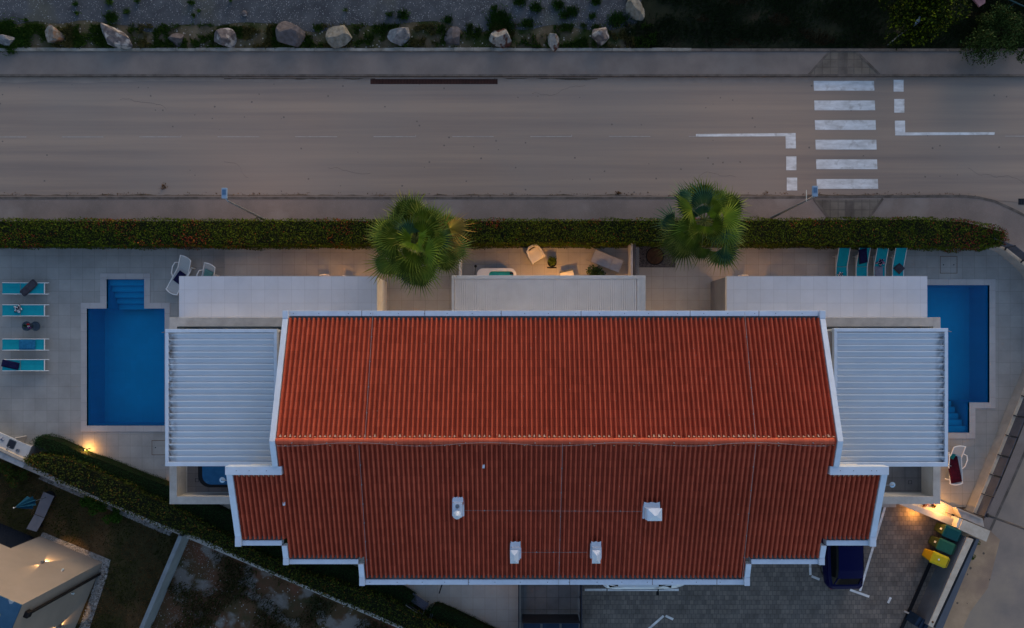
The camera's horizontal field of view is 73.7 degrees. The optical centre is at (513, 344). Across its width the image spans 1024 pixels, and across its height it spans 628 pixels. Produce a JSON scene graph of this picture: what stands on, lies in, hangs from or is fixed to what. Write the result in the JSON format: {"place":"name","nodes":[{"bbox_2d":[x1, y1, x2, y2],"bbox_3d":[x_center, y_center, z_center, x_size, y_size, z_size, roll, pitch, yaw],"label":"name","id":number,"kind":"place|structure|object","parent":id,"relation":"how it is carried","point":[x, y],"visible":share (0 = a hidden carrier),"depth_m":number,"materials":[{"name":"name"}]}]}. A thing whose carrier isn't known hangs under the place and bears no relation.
{"place":"outdoors","nodes":[
{"label":"outdoors","id":0,"kind":"place"},
{"bbox_2d":[0,459,178,627],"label":"neighbour lawn","id":1,"kind":"structure","parent":0,"point":[153,548],"depth_m":34.58,"materials":[{"name":"plant"}]},
{"bbox_2d":[0,462,14,479],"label":"flower shrub","id":2,"kind":"object","parent":1,"relation":"on","point":[6,469],"visible":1,"depth_m":34.09,"materials":[{"name":"green plant"}]},
{"bbox_2d":[7,469,30,487],"bbox_3d":[-24.860,6.672,34.257,1.327,0.693,0.821,-38,90,0],"label":"flower shrub","id":3,"kind":"object","parent":1,"relation":"on","point":[21,474],"visible":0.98,"depth_m":34.19,"materials":[{"name":"green plant"}]},
{"bbox_2d":[13,491,54,508],"bbox_3d":[-23.450,7.665,33.300,0.628,2.560,0.628,0,90,0],"label":"closed parasol","id":4,"kind":"object","parent":1,"relation":"on","point":[27,502],"visible":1,"depth_m":32.94,"materials":[{"name":"fabric"}]},
{"bbox_2d":[26,492,55,531],"bbox_3d":[-23.704,8.408,34.370,0.585,0.420,1.972,23,90,0],"label":"flat sunbed","id":5,"kind":"object","parent":1,"relation":"on","point":[44,504],"visible":1,"depth_m":34.28,"materials":[{"name":"fabric"}]},
{"bbox_2d":[41,532,109,627],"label":"villa pebble strip","id":6,"kind":"object","parent":1,"relation":"on","point":[102,582],"visible":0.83,"depth_m":34.55,"materials":[{"name":"gravel"}]},
{"bbox_2d":[42,533,108,627],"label":"villa pebbles","id":7,"kind":"object","parent":6,"relation":"on","point":[103,560],"visible":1,"depth_m":34.53,"materials":[{"name":"gravel"}]},
{"bbox_2d":[39,476,171,535],"bbox_3d":[-20.652,8.163,34.560,7.274,0.001,0.215,23,90,0],"label":"pebble strip","id":8,"kind":"object","parent":1,"relation":"on","point":[167,533],"visible":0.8,"depth_m":34.56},
{"bbox_2d":[87,497,108,515],"bbox_3d":[-20.873,8.092,34.333,1.083,0.540,1.113,0,90,0],"label":"fern plant","id":9,"kind":"object","parent":8,"relation":"on","point":[100,506],"visible":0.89,"depth_m":34.23,"materials":[{"name":"green plant"}]},
{"bbox_2d":[42,477,166,533],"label":"border pebbles","id":10,"kind":"object","parent":8,"relation":"on","point":[130,516],"visible":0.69,"depth_m":34.54,"materials":[{"name":"gravel"}]},
{"bbox_2d":[102,507,122,523],"bbox_3d":[-20.028,8.650,34.274,1.178,0.662,0.884,-44,90,0],"label":"fern plant","id":11,"kind":"object","parent":8,"relation":"on","point":[116,517],"visible":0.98,"depth_m":34.19,"materials":[{"name":"green plant"}]},
{"bbox_2d":[0,248,224,506],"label":"pool deck","id":12,"kind":"structure","parent":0,"point":[34,404],"depth_m":34.45,"materials":[{"name":"beige tile"}]},
{"bbox_2d":[0,432,39,467],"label":"kitchen counter","id":13,"kind":"object","parent":12,"relation":"on","point":[9,445],"visible":0.94,"depth_m":33.63,"materials":[{"name":"stone"}]},
{"bbox_2d":[2,304,48,316],"bbox_3d":[-24.328,-1.708,34.236,2.278,0.432,0.596,0,90,0],"label":"sun lounger","id":14,"kind":"object","parent":12,"relation":"on","point":[28,310],"visible":1,"depth_m":34.11,"materials":[{"name":"fabric"}]},
{"bbox_2d":[2,282,48,294],"bbox_3d":[-24.328,-2.808,34.236,2.278,0.432,0.596,0,90,0],"label":"sun lounger","id":15,"kind":"object","parent":12,"relation":"on","point":[12,288],"visible":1,"depth_m":34.10,"materials":[{"name":"fabric"}]},
{"bbox_2d":[2,359,48,370],"bbox_3d":[-24.328,1.029,34.236,2.278,0.432,0.596,0,90,0],"label":"sun lounger","id":16,"kind":"object","parent":12,"relation":"on","point":[32,364],"visible":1,"depth_m":34.11,"materials":[{"name":"fabric"}]},
{"bbox_2d":[2,339,48,350],"bbox_3d":[-24.328,0.000,34.236,2.278,0.432,0.596,0,90,0],"label":"sun lounger","id":17,"kind":"object","parent":12,"relation":"on","point":[10,344],"visible":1,"depth_m":34.09,"materials":[{"name":"fabric"}]},
{"bbox_2d":[81,273,169,431],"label":"swimming pool","id":18,"kind":"structure","parent":12,"relation":"in","point":[125,323],"depth_m":35.95,"materials":[{"name":"liquid"}]},
{"bbox_2d":[166,255,195,294],"bbox_3d":[-16.623,-3.443,34.073,0.952,0.758,2.049,28,90,0],"label":"resin lounger","id":19,"kind":"object","parent":12,"relation":"on","point":[184,263],"visible":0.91,"depth_m":34.07,"materials":[{"name":"white plastic"}]},
{"bbox_2d":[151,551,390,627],"bbox_3d":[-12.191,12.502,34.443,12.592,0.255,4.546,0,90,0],"label":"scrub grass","id":20,"kind":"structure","parent":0,"point":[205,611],"depth_m":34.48,"materials":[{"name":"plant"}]},
{"bbox_2d":[153,539,396,627],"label":"scrub plot","id":21,"kind":"object","parent":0,"point":[291,601],"depth_m":34.57,"materials":[{"name":"soil"}]},
{"bbox_2d":[139,533,188,627],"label":"divider wall","id":22,"kind":"structure","parent":21,"relation":"on","point":[164,582],"depth_m":33.72,"materials":[{"name":"concrete"}]},
{"bbox_2d":[4,20,635,48],"bbox_3d":[-13.900,-18.466,34.520,40.200,0.001,7.067,0,90,0],"label":"soil strip","id":23,"kind":"object","parent":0,"point":[320,37],"visible":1,"depth_m":34.52,"materials":[{"name":"soil"}]},
{"bbox_2d":[45,25,64,42],"bbox_3d":[-23.136,-15.495,34.324,0.821,0.492,0.852,39,90,0],"label":"boulder","id":24,"kind":"object","parent":23,"relation":"on","point":[53,34],"visible":1,"depth_m":34.18,"materials":[{"name":"stone"}]},
{"bbox_2d":[100,23,132,49],"bbox_3d":[-19.983,-15.419,34.244,1.000,0.652,1.869,-44,90,0],"label":"boulder","id":25,"kind":"object","parent":23,"relation":"on","point":[116,37],"visible":1,"depth_m":34.09,"materials":[{"name":"stone"}]},
{"bbox_2d":[214,28,236,47],"bbox_3d":[-14.506,-15.433,34.252,1.143,0.637,0.930,0,90,0],"label":"boulder","id":26,"kind":"object","parent":23,"relation":"on","point":[225,37],"visible":1,"depth_m":34.15,"materials":[{"name":"stone"}]},
{"bbox_2d":[275,21,305,46],"bbox_3d":[-11.262,-15.568,34.193,1.496,0.754,1.145,30,90,0],"label":"boulder","id":27,"kind":"object","parent":23,"relation":"on","point":[288,33],"visible":1,"depth_m":34.03,"materials":[{"name":"stone"}]},
{"bbox_2d":[0,0,657,55],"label":"verge grass","id":28,"kind":"structure","parent":23,"relation":"on","point":[7,27],"depth_m":34.40,"materials":[{"name":"plant"}]},
{"bbox_2d":[325,25,351,48],"bbox_3d":[-8.813,-15.542,34.247,1.265,0.647,1.274,-25,90,0],"label":"boulder","id":29,"kind":"object","parent":23,"relation":"on","point":[338,36],"visible":1,"depth_m":34.08,"materials":[{"name":"stone"}]},
{"bbox_2d":[387,27,409,45],"bbox_3d":[-5.756,-15.563,34.233,1.169,0.674,0.987,0,90,0],"label":"boulder","id":30,"kind":"object","parent":23,"relation":"on","point":[398,36],"visible":1,"depth_m":34.14,"materials":[{"name":"stone"}]},
{"bbox_2d":[444,27,459,44],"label":"boulder","id":31,"kind":"object","parent":23,"relation":"on","point":[453,36],"visible":1,"depth_m":34.27,"materials":[{"name":"stone"}]},
{"bbox_2d":[489,28,511,47],"bbox_3d":[-0.588,-15.434,34.258,1.137,0.625,0.978,29,90,0],"label":"boulder","id":32,"kind":"object","parent":23,"relation":"on","point":[499,38],"visible":1,"depth_m":34.20,"materials":[{"name":"stone"}]},
{"bbox_2d":[548,33,558,51],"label":"boulder","id":33,"kind":"object","parent":23,"relation":"on","point":[553,41],"visible":1,"depth_m":34.17,"materials":[{"name":"stone"}]},
{"bbox_2d":[591,27,608,45],"bbox_3d":[4.371,-15.575,34.178,0.883,0.784,1.029,0,90,0],"label":"boulder","id":34,"kind":"object","parent":23,"relation":"on","point":[600,36],"visible":1,"depth_m":34.05,"materials":[{"name":"stone"}]},
{"bbox_2d":[626,0,644,20],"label":"boulder","id":35,"kind":"object","parent":23,"relation":"on","point":[635,9],"visible":1,"depth_m":34.20,"materials":[{"name":"stone"}]},
{"bbox_2d":[0,0,640,33],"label":"gravel lot","id":36,"kind":"structure","parent":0,"point":[212,12],"depth_m":34.51,"materials":[{"name":"gravel"}]},
{"bbox_2d":[225,248,520,627],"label":"terrace","id":37,"kind":"structure","parent":0,"point":[496,606],"depth_m":34.43,"materials":[{"name":"tile"}]},
{"bbox_2d":[179,276,386,316],"bbox_3d":[-10.937,-2.205,33.175,9.198,2.850,1.961,0,90,0],"label":"annex","id":38,"kind":"object","parent":37,"relation":"on","point":[237,296],"visible":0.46,"depth_m":31.75,"materials":[{"name":"concrete"}]},
{"bbox_2d":[363,190,476,296],"bbox_3d":[-4.194,-4.376,31.491,5.435,5.926,5.047,0,90,0],"label":"fan palm","id":39,"kind":"object","parent":37,"relation":"on","point":[407,220],"visible":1,"depth_m":29.52,"materials":[{"name":"green plant"}]},
{"bbox_2d":[425,601,494,627],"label":"clipped hedge","id":40,"kind":"object","parent":37,"relation":"on","point":[450,615],"visible":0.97,"depth_m":33.78,"materials":[{"name":"green plant"}]},
{"bbox_2d":[477,268,515,274],"bbox_3d":[-0.823,-3.050,34.139,1.963,0.579,1.475,0,90,0],"label":"jacuzzi","id":41,"kind":"object","parent":37,"relation":"on","point":[496,271],"visible":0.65,"depth_m":33.85,"materials":[{"name":"white plastic"}]},
{"bbox_2d":[0,77,1023,201],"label":"road","id":42,"kind":"structure","parent":0,"point":[63,138],"depth_m":34.60,"materials":[{"name":"asphalt"}]},
{"bbox_2d":[139,135,695,136],"bbox_3d":[-0.061,-10.573,34.594,53.502,0.001,0.134,0,90,0],"label":"line","id":43,"kind":"object","parent":42,"relation":"on","point":[402,136],"visible":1,"depth_m":34.59,"materials":[{"name":"paint"}]},
{"bbox_2d":[370,79,497,83],"bbox_3d":[-4.012,-13.328,34.601,6.444,0.038,0.253,0,90,0],"label":"drain grate","id":44,"kind":"object","parent":42,"relation":"on","point":[433,81],"visible":1,"depth_m":34.59,"materials":[{"name":"metal"}]},
{"bbox_2d":[0,77,875,82],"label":"gutter dust","id":45,"kind":"object","parent":42,"relation":"on","point":[500,79],"visible":1,"depth_m":34.60,"materials":[{"name":"soil"}]},
{"bbox_2d":[0,78,893,195],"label":"gutter dirt","id":46,"kind":"structure","parent":42,"relation":"on","point":[396,195],"depth_m":34.60,"materials":[{"name":"soil"}]},
{"bbox_2d":[696,80,994,189],"bbox_3d":[16.841,-10.615,34.595,14.659,0.001,4.116,-15,90,0],"label":"stop marking","id":47,"kind":"object","parent":42,"relation":"on","point":[791,137],"visible":1,"depth_m":34.59,"materials":[{"name":"paint"}]},
{"bbox_2d":[814,81,877,188],"bbox_3d":[16.857,-10.629,34.596,3.273,0.001,5.470,0,90,0],"label":"zebra crossing","id":48,"kind":"object","parent":42,"relation":"on","point":[845,125],"visible":0.97,"depth_m":34.60,"materials":[{"name":"paint"}]},
{"bbox_2d":[0,51,1023,74],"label":"sidewalk","id":49,"kind":"structure","parent":0,"point":[453,62],"depth_m":34.47,"materials":[{"name":"concrete"}]},
{"bbox_2d":[811,52,876,73],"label":"kerb ramp","id":50,"kind":"structure","parent":49,"relation":"on","point":[829,64],"depth_m":34.47,"materials":[{"name":"concrete"}]},
{"bbox_2d":[0,198,1023,529],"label":"sidewalk","id":51,"kind":"structure","parent":0,"point":[1010,222],"depth_m":34.48,"materials":[{"name":"concrete"}]},
{"bbox_2d":[222,188,268,220],"bbox_3d":[-12.439,-6.458,31.957,0.282,5.085,0.610,0,90,0],"label":"street lamp","id":52,"kind":"object","parent":51,"relation":"on","point":[224,193],"visible":0.95,"depth_m":29.96,"materials":[{"name":"metal"}]},
{"bbox_2d":[0,215,1009,253],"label":"street hedge","id":53,"kind":"object","parent":51,"relation":"on","point":[937,234],"visible":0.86,"depth_m":33.23,"materials":[{"name":"green plant"}]},
{"bbox_2d":[648,174,749,273],"bbox_3d":[8.458,-5.288,31.361,4.678,6.189,4.720,0,90,0],"label":"fan palm","id":54,"kind":"object","parent":51,"relation":"on","point":[685,232],"visible":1,"depth_m":29.23,"materials":[{"name":"green plant"}]},
{"bbox_2d":[770,186,817,218],"bbox_3d":[13.022,-6.592,31.957,0.240,5.085,0.514,0,90,0],"label":"street lamp","id":55,"kind":"object","parent":51,"relation":"on","point":[814,191],"visible":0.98,"depth_m":30.67,"materials":[{"name":"metal"}]},
{"bbox_2d":[808,51,883,219],"bbox_3d":[16.783,-10.523,34.473,3.842,0.034,8.594,0,90,0],"label":"ramp edging","id":56,"kind":"object","parent":51,"relation":"on","point":[879,74],"visible":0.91,"depth_m":34.46,"materials":[{"name":"stone"}]},
{"bbox_2d":[816,199,880,217],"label":"kerb ramp","id":57,"kind":"structure","parent":51,"relation":"on","point":[835,208],"depth_m":34.47,"materials":[{"name":"concrete"}]},
{"bbox_2d":[521,585,579,627],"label":"entrance paving","id":58,"kind":"structure","parent":0,"point":[550,599],"depth_m":34.54,"materials":[{"name":"stone"}]},
{"bbox_2d":[522,614,579,627],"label":"entrance gate","id":59,"kind":"structure","parent":58,"relation":"on","point":[550,620],"depth_m":33.70,"materials":[{"name":"metal"}]},
{"bbox_2d":[225,311,888,585],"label":"house","id":60,"kind":"structure","parent":0,"point":[555,447],"depth_m":27.57,"materials":[{"name":"tile"}]},
{"bbox_2d":[521,248,895,506],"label":"front terrace","id":61,"kind":"structure","parent":0,"point":[678,289],"depth_m":34.43,"materials":[{"name":"tile"}]},
{"bbox_2d":[526,244,544,264],"bbox_3d":[1.072,-4.546,34.061,0.760,0.741,0.800,-32,90,0],"label":"tub chair","id":62,"kind":"object","parent":61,"relation":"on","point":[535,254],"visible":0.98,"depth_m":34.01,"materials":[{"name":"beige plastic"}]},
{"bbox_2d":[452,275,645,310],"bbox_3d":[1.649,-2.076,33.112,9.035,2.635,2.293,0,90,0],"label":"awning","id":63,"kind":"object","parent":61,"relation":"on","point":[548,292],"visible":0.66,"depth_m":31.81,"materials":[{"name":"white paint"}]},
{"bbox_2d":[587,247,623,272],"bbox_3d":[4.573,-4.214,34.244,1.750,0.376,0.696,22,90,0],"label":"grey lounger","id":64,"kind":"object","parent":61,"relation":"on","point":[602,259],"visible":1,"depth_m":34.09,"materials":[{"name":"fabric"}]},
{"bbox_2d":[628,242,635,274],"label":"patio wall","id":65,"kind":"structure","parent":61,"relation":"on","point":[631,259],"depth_m":33.60,"materials":[{"name":"white concrete"}]},
{"bbox_2d":[638,246,674,266],"bbox_3d":[7.246,-4.620,34.402,1.870,0.054,1.451,0,90,0],"label":"gravel bed","id":66,"kind":"object","parent":61,"relation":"on","point":[648,256],"visible":0.52,"depth_m":34.40,"materials":[{"name":"gravel"}]},
{"bbox_2d":[834,248,850,275],"bbox_3d":[16.396,-3.671,34.099,0.596,0.666,2.233,0,90,0],"label":"sun lounger","id":67,"kind":"object","parent":61,"relation":"on","point":[842,256],"visible":0.65,"depth_m":34.00,"materials":[{"name":"teal fabric"}]},
{"bbox_2d":[854,248,870,275],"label":"sun lounger","id":68,"kind":"object","parent":61,"relation":"on","point":[861,269],"visible":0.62,"depth_m":34.09,"materials":[{"name":"teal fabric"}]},
{"bbox_2d":[872,248,888,275],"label":"sun lounger","id":69,"kind":"object","parent":61,"relation":"on","point":[882,253],"visible":0.56,"depth_m":33.93,"materials":[{"name":"teal fabric"}]},
{"bbox_2d":[890,248,906,275],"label":"sun lounger","id":70,"kind":"object","parent":61,"relation":"on","point":[900,255],"visible":0.68,"depth_m":33.97,"materials":[{"name":"teal fabric"}]},
{"bbox_2d":[582,504,958,627],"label":"parking pavement","id":71,"kind":"structure","parent":0,"point":[784,596],"depth_m":34.55,"materials":[{"name":"stone"}]},
{"bbox_2d":[603,585,682,594],"bbox_3d":[6.508,11.188,33.806,4.262,1.481,2.220,0,90,0],"label":"parked car","id":72,"kind":"object","parent":71,"relation":"on","point":[642,587],"visible":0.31,"depth_m":33.60,"materials":[{"name":"white paint"}]},
{"bbox_2d":[585,507,891,627],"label":"parking lines","id":73,"kind":"object","parent":71,"relation":"on","point":[812,576],"visible":0.92,"depth_m":34.54,"materials":[{"name":"paint"}]},
{"bbox_2d":[821,538,863,588],"bbox_3d":[16.375,9.986,33.806,2.220,1.481,4.262,-1,90,0],"label":"parked car","id":74,"kind":"object","parent":71,"relation":"on","point":[842,567],"visible":0.37,"depth_m":33.23,"materials":[{"name":"blue paint"}]},
{"bbox_2d":[900,562,931,627],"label":"gate rail","id":75,"kind":"object","parent":71,"relation":"on","point":[919,587],"visible":0.98,"depth_m":34.50,"materials":[{"name":"black metal"}]},
{"bbox_2d":[905,610,927,627],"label":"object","id":76,"kind":"structure","parent":71,"relation":"on","point":[915,619],"depth_m":33.78,"materials":[{"name":"metal"}]},
{"bbox_2d":[900,501,955,525],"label":"planter wall","id":77,"kind":"structure","parent":71,"relation":"on","point":[939,511],"depth_m":33.95,"materials":[{"name":"stone"}]},
{"bbox_2d":[922,548,949,567],"bbox_3d":[20.988,10.592,34.022,0.921,1.056,0.600,23,90,0],"label":"wheeled bin","id":78,"kind":"object","parent":71,"relation":"on","point":[936,558],"visible":1,"depth_m":33.53,"materials":[{"name":"yellow plastic"}]},
{"bbox_2d":[928,536,955,554],"bbox_3d":[21.304,9.941,34.025,0.922,1.050,0.600,23,90,0],"label":"wheeled bin","id":79,"kind":"object","parent":71,"relation":"on","point":[943,545],"visible":1,"depth_m":33.53,"materials":[{"name":"green plastic"}]},
{"bbox_2d":[934,523,961,541],"bbox_3d":[21.599,9.291,34.025,0.921,1.050,0.600,23,90,0],"label":"wheeled bin","id":80,"kind":"object","parent":71,"relation":"on","point":[949,532],"visible":1,"depth_m":33.53,"materials":[{"name":"green plastic"}]},
{"bbox_2d":[624,0,1023,48],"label":"dark lawn","id":81,"kind":"structure","parent":0,"point":[652,9],"depth_m":34.50,"materials":[{"name":"plant"}]},
{"bbox_2d":[879,0,972,50],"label":"garden tree","id":82,"kind":"object","parent":81,"relation":"on","point":[933,15],"visible":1,"depth_m":31.90,"materials":[{"name":"green plant"}]},
{"bbox_2d":[959,4,1023,66],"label":"loose shrub","id":83,"kind":"object","parent":81,"relation":"on","point":[984,39],"visible":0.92,"depth_m":33.39,"materials":[{"name":"green plant"}]},
{"bbox_2d":[974,1,1014,40],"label":"loose shrub","id":84,"kind":"object","parent":81,"relation":"on","point":[993,17],"visible":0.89,"depth_m":33.56,"materials":[{"name":"green plant"}]},
{"bbox_2d":[1000,15,1023,63],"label":"loose shrub","id":85,"kind":"object","parent":81,"relation":"on","point":[1017,44],"visible":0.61,"depth_m":33.73,"materials":[{"name":"green plant"}]},
{"bbox_2d":[636,25,1023,490],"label":"ground","id":86,"kind":"structure","parent":0,"point":[1020,417],"depth_m":34.63,"materials":[{"name":"soil"}]},
{"bbox_2d":[0,523,101,627],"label":"villa","id":87,"kind":"object","parent":86,"relation":"on","point":[35,592],"visible":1,"depth_m":32.01,"materials":[{"name":"paint"}]},
{"bbox_2d":[0,523,34,547],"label":"glass door","id":88,"kind":"structure","parent":87,"relation":"in","point":[10,537],"depth_m":33.92,"materials":[{"name":"glass"}]},
{"bbox_2d":[0,458,402,627],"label":"boundary wall","id":89,"kind":"structure","parent":86,"relation":"on","point":[29,468],"depth_m":34.15,"materials":[{"name":"stone"}]},
{"bbox_2d":[170,317,282,503],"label":"side terrace","id":90,"kind":"structure","parent":86,"relation":"on","point":[185,488],"depth_m":30.55,"materials":[{"name":"stone"}]},
{"bbox_2d":[198,466,227,486],"bbox_3d":[-13.324,5.491,31.244,2.000,0.609,2.000,0,90,0],"label":"hot tub","id":91,"kind":"object","parent":90,"relation":"on","point":[209,476],"visible":0.19,"depth_m":30.94,"materials":[{"name":"blue plastic"}]},
{"bbox_2d":[162,329,279,465],"bbox_3d":[-12.419,2.239,30.194,4.895,2.711,5.797,0,90,0],"label":"louvred pergola","id":92,"kind":"object","parent":90,"relation":"on","point":[219,390],"visible":0.81,"depth_m":28.91,"materials":[{"name":"white metal"}]},
{"bbox_2d":[21,434,456,627],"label":"boundary hedge","id":93,"kind":"object","parent":86,"relation":"on","point":[103,486],"visible":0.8,"depth_m":33.38,"materials":[{"name":"green plant"}]},
{"bbox_2d":[0,47,691,50],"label":"edging stone","id":94,"kind":"object","parent":86,"relation":"on","point":[360,49],"visible":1,"depth_m":34.40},
{"bbox_2d":[0,74,1023,76],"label":"kerb","id":95,"kind":"structure","parent":86,"relation":"on","point":[510,75],"depth_m":34.46,"materials":[{"name":"concrete"}]},
{"bbox_2d":[0,195,1023,530],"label":"kerb","id":96,"kind":"structure","parent":86,"relation":"on","point":[578,197],"depth_m":34.47,"materials":[{"name":"concrete"}]},
{"bbox_2d":[711,276,926,316],"bbox_3d":[14.592,-2.205,33.175,9.329,2.850,1.961,0,90,0],"label":"annex","id":97,"kind":"object","parent":86,"relation":"on","point":[868,296],"visible":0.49,"depth_m":31.75,"materials":[{"name":"tile"}]},
{"bbox_2d":[692,48,1023,50],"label":"dark edging stone","id":98,"kind":"object","parent":86,"relation":"on","point":[825,49],"visible":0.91,"depth_m":34.43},
{"bbox_2d":[825,317,939,503],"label":"side terrace","id":99,"kind":"structure","parent":86,"relation":"on","point":[923,487],"depth_m":30.55,"materials":[{"name":"paint"}]},
{"bbox_2d":[827,328,950,466],"bbox_3d":[16.044,2.231,30.194,4.980,2.711,5.848,0,90,0],"label":"louvred pergola","id":100,"kind":"object","parent":99,"relation":"on","point":[891,385],"visible":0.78,"depth_m":28.91,"materials":[{"name":"white metal"}]},
{"bbox_2d":[963,246,1023,513],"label":"garden wall","id":101,"kind":"structure","parent":86,"relation":"on","point":[996,448],"depth_m":34.07,"materials":[{"name":"concrete"}]},
{"bbox_2d":[974,238,1023,517],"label":"panel fence","id":102,"kind":"object","parent":101,"relation":"on","point":[999,469],"visible":0.92,"depth_m":33.47,"materials":[{"name":"metal"}]},
{"bbox_2d":[904,248,1023,506],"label":"pool deck","id":103,"kind":"structure","parent":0,"point":[1006,275],"depth_m":34.45,"materials":[{"name":"beige tile"}]},
{"bbox_2d":[945,446,967,484],"bbox_3d":[22.090,6.010,34.073,0.952,0.758,2.049,-2,90,0],"label":"resin lounger","id":104,"kind":"object","parent":103,"relation":"on","point":[958,451],"visible":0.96,"depth_m":33.97,"materials":[{"name":"white plastic"}]},
{"bbox_2d":[948,455,961,483],"bbox_3d":[21.982,6.184,34.023,0.560,0.055,1.420,-11,90,0],"label":"towel","id":105,"kind":"object","parent":104,"relation":"on","point":[954,472],"visible":0.96,"depth_m":34.00,"materials":[{"name":"fabric"}]},
{"bbox_2d":[927,279,994,438],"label":"swimming pool","id":106,"kind":"structure","parent":103,"relation":"in","point":[963,310],"depth_m":35.47,"materials":[{"name":"liquid"}]},
{"bbox_2d":[928,490,1006,627],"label":"sand verge","id":107,"kind":"structure","parent":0,"point":[973,588],"depth_m":34.60,"materials":[{"name":"sand"}]},
{"bbox_2d":[916,534,979,627],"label":"front wall","id":108,"kind":"structure","parent":107,"relation":"on","point":[939,596],"depth_m":33.93,"materials":[{"name":"concrete"}]},
{"bbox_2d":[951,507,989,540],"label":"gate pillar","id":109,"kind":"structure","parent":107,"relation":"on","point":[979,532],"depth_m":33.59,"materials":[{"name":"concrete"}]},
{"bbox_2d":[940,197,1023,627],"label":"side road","id":110,"kind":"structure","parent":0,"point":[1000,603],"depth_m":34.60,"materials":[{"name":"asphalt"}]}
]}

